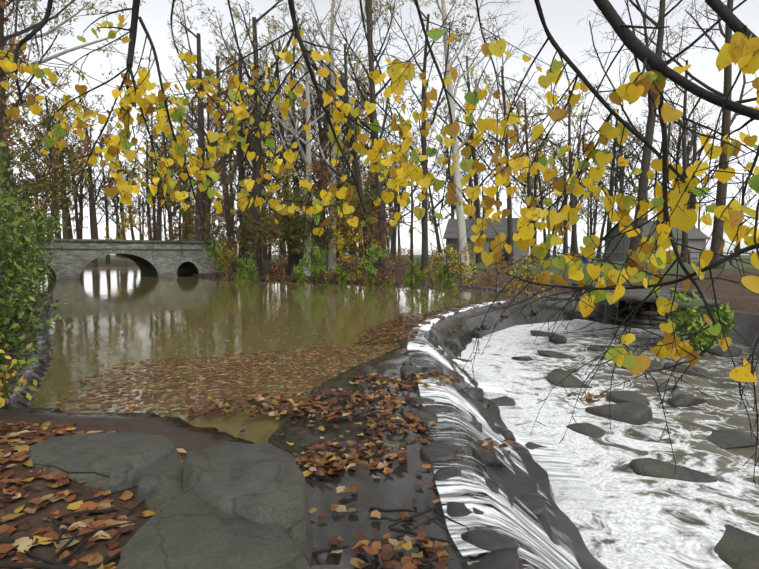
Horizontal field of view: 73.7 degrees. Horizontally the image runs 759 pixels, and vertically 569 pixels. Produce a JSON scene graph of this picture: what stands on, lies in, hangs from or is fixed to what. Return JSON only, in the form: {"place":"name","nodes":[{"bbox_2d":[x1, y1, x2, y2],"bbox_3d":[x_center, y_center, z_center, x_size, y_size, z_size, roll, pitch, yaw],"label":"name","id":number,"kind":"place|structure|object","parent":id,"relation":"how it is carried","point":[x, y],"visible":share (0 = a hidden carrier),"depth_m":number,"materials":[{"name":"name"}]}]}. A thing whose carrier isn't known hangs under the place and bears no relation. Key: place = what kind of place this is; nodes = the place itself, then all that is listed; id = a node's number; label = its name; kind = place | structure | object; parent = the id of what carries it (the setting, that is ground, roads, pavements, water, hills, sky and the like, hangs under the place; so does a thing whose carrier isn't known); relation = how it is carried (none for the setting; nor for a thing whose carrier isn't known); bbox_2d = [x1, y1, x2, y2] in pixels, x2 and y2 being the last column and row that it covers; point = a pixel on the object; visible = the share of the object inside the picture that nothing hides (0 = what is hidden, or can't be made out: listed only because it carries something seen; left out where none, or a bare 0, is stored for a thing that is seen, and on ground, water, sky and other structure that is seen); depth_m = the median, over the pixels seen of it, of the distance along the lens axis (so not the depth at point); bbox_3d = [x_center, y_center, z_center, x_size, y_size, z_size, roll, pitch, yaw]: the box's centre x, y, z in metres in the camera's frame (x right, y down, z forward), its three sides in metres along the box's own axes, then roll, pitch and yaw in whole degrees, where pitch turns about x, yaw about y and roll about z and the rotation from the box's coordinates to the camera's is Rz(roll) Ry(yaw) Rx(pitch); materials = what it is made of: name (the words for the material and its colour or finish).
{"place":"outdoors","nodes":[
{"label":"outdoors","id":0,"kind":"place"},
{"bbox_2d":[26,268,543,442],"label":"pond water","id":1,"kind":"structure","parent":0,"point":[126,309],"depth_m":12.65,"materials":[{"name":"brown liquid"}]},
{"bbox_2d":[0,255,758,568],"bbox_3d":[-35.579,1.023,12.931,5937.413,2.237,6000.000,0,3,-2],"label":"ground","id":2,"kind":"structure","parent":0,"point":[395,489],"depth_m":5.06,"materials":[{"name":"brown soil"}]},
{"bbox_2d":[38,242,236,279],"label":"bridge","id":3,"kind":"structure","parent":2,"relation":"on","point":[71,261],"depth_m":40.77,"materials":[{"name":"stone"}]},
{"bbox_2d":[37,250,201,279],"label":"bridge arch rings","id":4,"kind":"object","parent":3,"relation":"attached to","point":[108,252],"visible":0.65,"depth_m":39.99,"materials":[{"name":"grey stone"}]},
{"bbox_2d":[46,253,198,278],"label":"arch undersides","id":5,"kind":"object","parent":3,"relation":"in","point":[146,267],"visible":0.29,"depth_m":44.20,"materials":[{"name":"grey stone"}]},
{"bbox_2d":[38,238,237,250],"bbox_3d":[-20.861,-3.115,39.727,19.728,0.810,0.670,-2,4,-36],"label":"bridge coping","id":6,"kind":"object","parent":3,"relation":"on","point":[126,241],"visible":0.61,"depth_m":39.69,"materials":[{"name":"grey stone"}]},
{"bbox_2d":[26,432,312,568],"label":"slabs","id":7,"kind":"structure","parent":2,"relation":"on","point":[230,505],"depth_m":2.96,"materials":[{"name":"grey stone"}]},
{"bbox_2d":[0,405,469,568],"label":"fallen sticks","id":8,"kind":"object","parent":2,"relation":"on","point":[53,564],"visible":0.52,"depth_m":2.81,"materials":[{"name":"brown wood"}]},
{"bbox_2d":[4,0,541,277],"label":"pale-barked trees","id":9,"kind":"object","parent":2,"relation":"on","point":[461,225],"visible":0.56,"depth_m":33.97,"materials":[{"name":"grey plant"}]},
{"bbox_2d":[0,297,607,568],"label":"fallen leaves","id":10,"kind":"object","parent":2,"relation":"on","point":[84,524],"visible":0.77,"depth_m":4.78,"materials":[{"name":"brown plant"}]},
{"bbox_2d":[0,0,737,407],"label":"tree leaves","id":11,"kind":"object","parent":2,"relation":"on","point":[30,254],"visible":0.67,"depth_m":31.82,"materials":[{"name":"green plant"}]},
{"bbox_2d":[0,0,758,487],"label":"redbud","id":12,"kind":"object","parent":2,"relation":"on","point":[742,50],"depth_m":2.03,"materials":[{"name":"plant"}]},
{"bbox_2d":[0,0,758,384],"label":"trees","id":13,"kind":"object","parent":2,"relation":"on","point":[686,156],"visible":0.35,"depth_m":44.67,"materials":[{"name":"brown plant"}]},
{"bbox_2d":[446,238,528,260],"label":"barn walls","id":14,"kind":"structure","parent":2,"relation":"on","point":[518,252],"depth_m":63.35,"materials":[{"name":"grey wood"}]},
{"bbox_2d":[458,241,506,260],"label":"barn openings","id":15,"kind":"object","parent":14,"relation":"in","point":[505,252],"visible":0.18,"depth_m":62.25,"materials":[{"name":"black"}]},
{"bbox_2d":[443,218,528,238],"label":"barn roof","id":16,"kind":"structure","parent":14,"relation":"on","point":[451,231],"depth_m":64.39,"materials":[{"name":"grey"}]},
{"bbox_2d":[398,299,607,568],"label":"weir wall","id":17,"kind":"structure","parent":2,"relation":"on","point":[559,521],"depth_m":4.74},
{"bbox_2d":[400,298,580,568],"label":"weir stones","id":18,"kind":"object","parent":17,"relation":"on","point":[503,554],"visible":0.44,"depth_m":4.52,"materials":[{"name":"grey stone"}]},
{"bbox_2d":[407,300,656,568],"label":"waterfall","id":19,"kind":"structure","parent":17,"relation":"on","point":[494,387],"depth_m":5.12,"materials":[{"name":"white liquid"}]},
{"bbox_2d":[489,330,758,568],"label":"river rocks","id":20,"kind":"object","parent":2,"relation":"on","point":[736,548],"visible":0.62,"depth_m":7.74,"materials":[{"name":"grey stone"}]},
{"bbox_2d":[570,282,704,331],"bbox_3d":[9.370,0.829,20.058,2.787,1.585,6.479,-2,4,-25],"label":"abutment","id":21,"kind":"object","parent":2,"relation":"on","point":[655,322],"visible":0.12,"depth_m":17.92,"materials":[{"name":"grey stone"}]},
{"bbox_2d":[537,289,720,311],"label":"stone slab","id":22,"kind":"structure","parent":21,"relation":"on","point":[639,295],"depth_m":14.66,"materials":[{"name":"grey stone"}]},
{"bbox_2d":[552,250,753,264],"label":"rail fence","id":23,"kind":"object","parent":2,"relation":"on","point":[689,252],"visible":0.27,"depth_m":42.01,"materials":[{"name":"brown wood"}]},
{"bbox_2d":[604,225,705,261],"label":"barn walls","id":24,"kind":"structure","parent":2,"relation":"on","point":[623,245],"depth_m":61.43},
{"bbox_2d":[601,221,710,240],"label":"barn roof","id":25,"kind":"structure","parent":24,"relation":"on","point":[694,232],"depth_m":60.81,"materials":[{"name":"grey"}]},
{"bbox_2d":[4,0,758,254],"label":"sky","id":26,"kind":"structure","parent":0,"point":[562,17],"materials":[{"name":"white"}]},
{"bbox_2d":[457,319,758,568],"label":"pool water","id":27,"kind":"structure","parent":0,"point":[671,523],"depth_m":7.06,"materials":[{"name":"white liquid"}]}
]}

